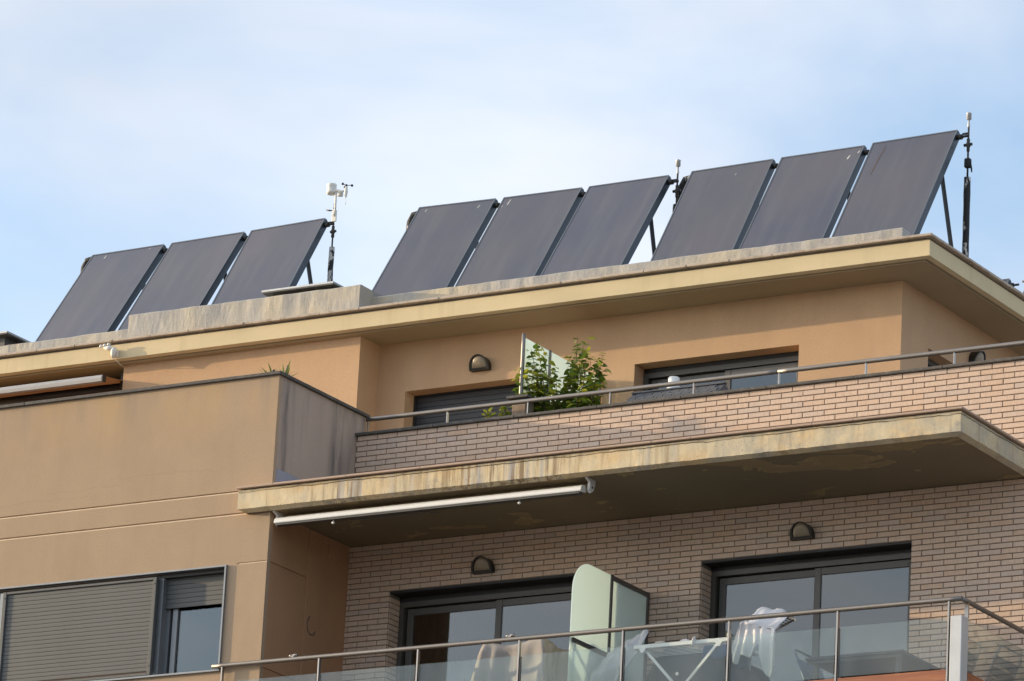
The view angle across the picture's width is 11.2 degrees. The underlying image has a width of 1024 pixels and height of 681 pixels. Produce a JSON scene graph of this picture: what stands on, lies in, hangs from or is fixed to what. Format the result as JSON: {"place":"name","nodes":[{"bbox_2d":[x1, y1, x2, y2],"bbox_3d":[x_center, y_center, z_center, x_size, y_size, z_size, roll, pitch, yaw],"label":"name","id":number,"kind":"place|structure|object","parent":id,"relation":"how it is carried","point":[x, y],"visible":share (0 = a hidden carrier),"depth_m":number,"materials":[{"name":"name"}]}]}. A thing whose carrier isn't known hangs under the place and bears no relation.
{"place":"outdoors","nodes":[
{"label":"outdoors","id":0,"kind":"place"},
{"bbox_2d":[0,0,1023,341],"label":"sky","id":1,"kind":"structure","parent":0,"point":[125,124],"materials":[{"name":"blue"}]},
{"bbox_2d":[626,381,728,401],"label":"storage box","id":2,"kind":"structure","parent":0,"point":[678,391],"depth_m":54.41,"materials":[{"name":"grey plastic"}]},
{"bbox_2d":[667,376,679,387],"bbox_3d":[1.698,0.463,54.646,0.156,0.159,0.156,-7,-20,30],"label":"white canister","id":3,"kind":"object","parent":2,"relation":"on","point":[672,378],"visible":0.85,"depth_m":54.61,"materials":[{"name":"paint"}]},
{"bbox_3d":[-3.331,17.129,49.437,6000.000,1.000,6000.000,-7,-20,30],"label":"ground","id":4,"kind":"structure","parent":0,"visible":0},
{"bbox_2d":[0,228,1023,680],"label":"apartment building","id":5,"kind":"structure","parent":4,"relation":"on","point":[144,536],"depth_m":54.85,"materials":[{"name":"beige paint"}]},
{"bbox_2d":[0,331,29,345],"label":"chimney lid","id":6,"kind":"object","parent":5,"relation":"on","point":[8,338],"visible":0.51,"depth_m":61.15,"materials":[{"name":"grey metal"}]},
{"bbox_2d":[0,372,123,404],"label":"awning","id":7,"kind":"object","parent":5,"relation":"attached to","point":[56,389],"visible":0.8,"depth_m":60.27,"materials":[{"name":"white metal"}]},
{"bbox_2d":[35,244,167,341],"bbox_3d":[-4.841,-0.407,61.538,1.160,1.796,1.335,-8,-22,30],"label":"solar collector","id":8,"kind":"object","parent":5,"relation":"on","point":[104,291],"visible":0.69,"depth_m":61.61,"materials":[{"name":"black glass"}]},
{"bbox_2d":[80,256,91,272],"bbox_3d":[-5.102,-0.179,62.410,0.297,1.752,0.092,-7,-20,30],"label":"pipe elbow","id":9,"kind":"object","parent":8,"relation":"attached to","point":[86,260],"visible":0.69,"depth_m":62.63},
{"bbox_2d":[99,343,123,366],"bbox_3d":[-4.549,0.153,59.614,0.185,0.222,0.329,-29,-36,60],"label":"wind sensor","id":10,"kind":"object","parent":5,"relation":"attached to","point":[114,352],"visible":1,"depth_m":59.56,"materials":[{"name":"white plastic"}]},
{"bbox_2d":[0,565,227,680],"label":"window frame","id":11,"kind":"structure","parent":5,"relation":"in","point":[219,569],"depth_m":54.54,"materials":[{"name":"grey metal"}]},
{"bbox_2d":[118,232,247,329],"bbox_3d":[-3.847,-0.531,60.977,1.160,1.796,1.335,-8,-22,30],"label":"solar collector","id":12,"kind":"object","parent":5,"relation":"on","point":[189,273],"visible":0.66,"depth_m":61.15,"materials":[{"name":"black glass"}]},
{"bbox_2d":[212,218,334,303],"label":"solar collector","id":13,"kind":"object","parent":5,"relation":"on","point":[274,257],"visible":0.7,"depth_m":60.64,"materials":[{"name":"black glass"}]},
{"bbox_2d":[326,207,336,281],"bbox_3d":[-2.151,-0.696,60.624,0.153,1.901,0.067,-7,-20,30],"label":"vent pipe","id":14,"kind":"object","parent":13,"relation":"attached to","point":[331,261],"visible":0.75,"depth_m":60.66,"materials":[{"name":"black metal"}]},
{"bbox_2d":[326,183,352,221],"bbox_3d":[-2.029,-1.619,60.818,0.336,0.468,0.134,-10,-21,36],"label":"weather station","id":15,"kind":"object","parent":14,"relation":"attached to","point":[332,190],"visible":1,"depth_m":60.83,"materials":[{"name":"white plastic"}]},
{"bbox_2d":[254,359,297,375],"bbox_3d":[-2.506,0.834,55.053,0.532,1.289,0.440,-2,-18,16],"label":"spiky plant","id":16,"kind":"object","parent":5,"relation":"on","point":[287,370],"visible":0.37,"depth_m":55.12,"materials":[{"name":"green plant"}]},
{"bbox_2d":[262,281,343,296],"bbox_3d":[-2.265,-0.386,59.248,0.970,0.292,0.690,-7,-20,30],"label":"chimney lid","id":17,"kind":"object","parent":5,"relation":"on","point":[301,288],"visible":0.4,"depth_m":59.01,"materials":[{"name":"grey metal"}]},
{"bbox_2d":[273,477,594,526],"bbox_3d":[-0.822,1.690,53.207,3.779,0.208,0.246,-7,-20,30],"label":"awning","id":18,"kind":"object","parent":5,"relation":"attached to","point":[366,513],"visible":1,"depth_m":53.12,"materials":[{"name":"white paint"}]},
{"bbox_2d":[372,198,499,295],"bbox_3d":[-0.888,-0.870,59.278,1.160,1.796,1.335,-6,-19,30],"label":"solar collector","id":19,"kind":"object","parent":5,"relation":"on","point":[436,246],"visible":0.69,"depth_m":59.38,"materials":[{"name":"black glass"}]},
{"bbox_2d":[406,211,416,228],"bbox_3d":[-1.134,-0.671,60.105,0.297,1.752,0.092,-7,-20,30],"label":"pipe elbow","id":20,"kind":"object","parent":19,"relation":"attached to","point":[411,216],"visible":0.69,"depth_m":60.33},
{"bbox_2d":[469,354,490,371],"bbox_3d":[-0.362,0.246,57.630,0.250,0.165,0.118,-7,-20,30],"label":"wall light","id":21,"kind":"object","parent":5,"relation":"attached to","point":[478,362],"visible":1,"depth_m":57.60,"materials":[{"name":"white glass"}]},
{"bbox_2d":[471,556,494,574],"bbox_3d":[-0.313,2.344,54.378,0.250,0.165,0.118,-7,-20,30],"label":"wall light","id":22,"kind":"object","parent":5,"relation":"attached to","point":[481,565],"visible":1,"depth_m":54.35,"materials":[{"name":"white glass"}]},
{"bbox_2d":[395,581,572,680],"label":"sliding door","id":23,"kind":"structure","parent":5,"relation":"in","point":[441,618],"depth_m":54.86,"materials":[{"name":"brown metal"}]},
{"bbox_2d":[482,407,495,417],"bbox_3d":[-0.247,0.970,55.377,0.201,0.549,0.213,-7,-20,30],"label":"plant","id":24,"kind":"object","parent":5,"relation":"on","point":[488,414],"visible":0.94,"depth_m":55.41,"materials":[{"name":"green plant"}]},
{"bbox_2d":[498,406,511,415],"bbox_3d":[-0.069,0.955,55.270,0.210,0.533,0.190,-7,-20,30],"label":"plant","id":25,"kind":"object","parent":5,"relation":"on","point":[505,412],"visible":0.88,"depth_m":55.31,"materials":[{"name":"green plant"}]},
{"bbox_2d":[454,187,585,286],"bbox_3d":[0.096,-0.981,58.693,1.160,1.796,1.335,-6,-20,30],"label":"solar collector","id":26,"kind":"object","parent":5,"relation":"on","point":[522,236],"visible":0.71,"depth_m":58.80,"materials":[{"name":"black glass"}]},
{"bbox_2d":[471,639,568,680],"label":"furniture cover","id":27,"kind":"object","parent":5,"relation":"on","point":[546,665],"visible":0.93,"depth_m":52.47,"materials":[{"name":"beige fabric"}]},
{"bbox_2d":[506,394,538,414],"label":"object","id":28,"kind":"structure","parent":5,"relation":"on","point":[519,409],"depth_m":55.09,"materials":[{"name":"beige"}]},
{"bbox_2d":[519,333,601,409],"bbox_3d":[0.492,1.136,55.831,0.042,2.052,1.682,-7,-20,30],"label":"privacy screen","id":29,"kind":"object","parent":5,"relation":"on","point":[559,361],"visible":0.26,"depth_m":55.68,"materials":[{"name":"glass"}]},
{"bbox_2d":[511,337,611,412],"bbox_3d":[0.528,0.914,55.064,1.182,2.021,0.573,-7,-20,30],"label":"tree","id":30,"kind":"object","parent":5,"relation":"on","point":[540,388],"visible":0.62,"depth_m":55.18,"materials":[{"name":"green plant"}]},
{"bbox_2d":[567,564,649,680],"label":"privacy screen","id":31,"kind":"object","parent":5,"relation":"on","point":[600,599],"visible":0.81,"depth_m":52.40,"materials":[{"name":"white glass"}]},
{"bbox_2d":[541,175,678,274],"bbox_3d":[1.067,-1.114,58.110,1.160,1.796,1.335,-7,-21,30],"label":"solar collector","id":32,"kind":"object","parent":5,"relation":"on","point":[609,224],"visible":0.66,"depth_m":58.21,"materials":[{"name":"black glass"}]},
{"bbox_2d":[672,159,680,211],"bbox_3d":[1.823,-1.229,58.332,0.122,1.694,0.078,-19,-28,51],"label":"vent pipe","id":33,"kind":"object","parent":32,"relation":"attached to","point":[677,190],"visible":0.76,"depth_m":58.47,"materials":[{"name":"grey metal"}]},
{"bbox_2d":[211,596,1023,680],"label":"balcony railing","id":34,"kind":"object","parent":5,"relation":"on","point":[986,655],"visible":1,"depth_m":50.22,"materials":[{"name":"glass"},{"name":"brushed steel"},{"name":"satin steel"}]},
{"bbox_2d":[757,617,793,630],"bbox_3d":[2.517,2.733,50.952,0.377,0.337,0.362,-7,-20,30],"label":"rail airer","id":35,"kind":"object","parent":34,"relation":"attached to","point":[787,623],"visible":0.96,"depth_m":50.87,"materials":[{"name":"metal"}]},
{"bbox_2d":[731,606,795,677],"bbox_3d":[2.443,2.954,50.925,0.521,0.832,0.454,-7,-20,30],"label":"white sweater","id":36,"kind":"object","parent":35,"relation":"hanging from","point":[747,643],"visible":0.94,"depth_m":50.77,"materials":[{"name":"fabric"}]},
{"bbox_2d":[589,630,648,680],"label":"plastic film","id":37,"kind":"object","parent":5,"relation":"on","point":[607,668],"visible":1,"depth_m":51.73,"materials":[{"name":"white plastic"}]},
{"bbox_2d":[366,340,1023,431],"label":"terrace railing","id":38,"kind":"object","parent":5,"relation":"on","point":[779,372],"visible":1,"depth_m":53.87,"materials":[{"name":"metal"}]},
{"bbox_2d":[634,633,757,680],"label":"drying rack","id":39,"kind":"object","parent":5,"relation":"on","point":[719,642],"visible":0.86,"depth_m":51.48,"materials":[{"name":"metal"}]},
{"bbox_2d":[691,636,696,645],"bbox_3d":[1.793,2.964,51.334,0.030,0.110,0.079,-7,-20,30],"label":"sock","id":40,"kind":"object","parent":39,"relation":"hanging from","point":[693,640],"visible":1,"depth_m":51.31,"materials":[{"name":"white fabric"}]},
{"bbox_2d":[703,644,747,668],"bbox_3d":[2.106,3.126,51.471,0.356,0.221,0.309,-7,-20,30],"label":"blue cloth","id":41,"kind":"object","parent":39,"relation":"on","point":[718,653],"visible":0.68,"depth_m":51.41,"materials":[{"name":"fabric"}]},
{"bbox_2d":[646,646,769,680],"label":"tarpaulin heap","id":42,"kind":"object","parent":5,"relation":"on","point":[683,665],"visible":0.75,"depth_m":51.72,"materials":[{"name":"plastic"}]},
{"bbox_2d":[650,159,777,260],"bbox_3d":[2.235,-1.239,57.473,1.160,1.796,1.335,-8,-19,30],"label":"solar collector","id":43,"kind":"object","parent":5,"relation":"on","point":[715,209],"visible":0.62,"depth_m":57.59,"materials":[{"name":"black glass"}]},
{"bbox_2d":[677,175,689,201],"bbox_3d":[1.956,-1.040,58.305,0.297,1.722,0.092,-7,-20,30],"label":"pipe elbow","id":44,"kind":"object","parent":43,"relation":"attached to","point":[683,182],"visible":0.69,"depth_m":58.52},
{"bbox_2d":[643,351,798,390],"bbox_3d":[2.273,1.225,56.033,2.015,2.200,0.112,-7,-20,30],"label":"sliding door","id":45,"kind":"structure","parent":5,"relation":"in","point":[788,359],"depth_m":56.29,"materials":[{"name":"brown metal"}]},
{"bbox_2d":[790,521,814,540],"bbox_3d":[2.919,1.919,52.509,0.250,0.165,0.118,-7,-20,30],"label":"wall light","id":46,"kind":"object","parent":5,"relation":"attached to","point":[799,530],"visible":1,"depth_m":52.48,"materials":[{"name":"white glass"}]},
{"bbox_2d":[739,145,868,248],"bbox_3d":[3.201,-1.381,56.903,1.160,1.796,1.335,-7,-20,30],"label":"solar collector","id":47,"kind":"object","parent":5,"relation":"on","point":[805,196],"visible":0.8,"depth_m":57.01,"materials":[{"name":"black glass"}]},
{"bbox_2d":[794,649,824,680],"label":"garden chair","id":48,"kind":"object","parent":5,"relation":"on","point":[804,672],"visible":0.73,"depth_m":51.02,"materials":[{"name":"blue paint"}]},
{"bbox_2d":[708,549,911,680],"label":"sliding door","id":49,"kind":"structure","parent":5,"relation":"in","point":[816,568],"depth_m":52.67,"materials":[{"name":"brown metal"}]},
{"bbox_2d":[805,649,941,679],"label":"garden table","id":50,"kind":"object","parent":5,"relation":"on","point":[878,663],"visible":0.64,"depth_m":50.59,"materials":[{"name":"white plastic"}]},
{"bbox_2d":[832,130,967,246],"bbox_3d":[4.183,-1.526,56.341,1.160,1.796,1.335,-8,-20,30],"label":"solar collector","id":51,"kind":"object","parent":5,"relation":"on","point":[898,182],"visible":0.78,"depth_m":56.43,"materials":[{"name":"black glass"}]},
{"bbox_2d":[962,112,972,256],"bbox_3d":[4.937,-1.680,56.545,0.122,1.694,0.078,-19,-28,51],"label":"vent pipe","id":52,"kind":"object","parent":51,"relation":"attached to","point":[966,203],"visible":0.99,"depth_m":56.47,"materials":[{"name":"grey metal"}]},
{"bbox_2d":[928,358,938,366],"bbox_3d":[4.576,1.327,55.902,0.060,2.165,1.388,-7,-20,30],"label":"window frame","id":53,"kind":"structure","parent":5,"relation":"in","point":[930,363],"depth_m":55.97,"materials":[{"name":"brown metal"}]},
{"bbox_2d":[969,351,985,361],"bbox_3d":[5.061,0.199,56.478,0.118,0.165,0.250,-7,-20,30],"label":"wall light","id":54,"kind":"object","parent":5,"relation":"attached to","point":[977,356],"visible":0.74,"depth_m":56.41,"materials":[{"name":"white glass"}]},
{"bbox_2d":[1002,278,1018,286],"bbox_3d":[5.201,0.034,61.209,1.160,1.796,1.335,-7,-20,30],"label":"pipe","id":55,"kind":"object","parent":5,"relation":"on","point":[1008,280],"visible":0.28,"depth_m":61.61,"materials":[{"name":"grey metal"}]}
]}

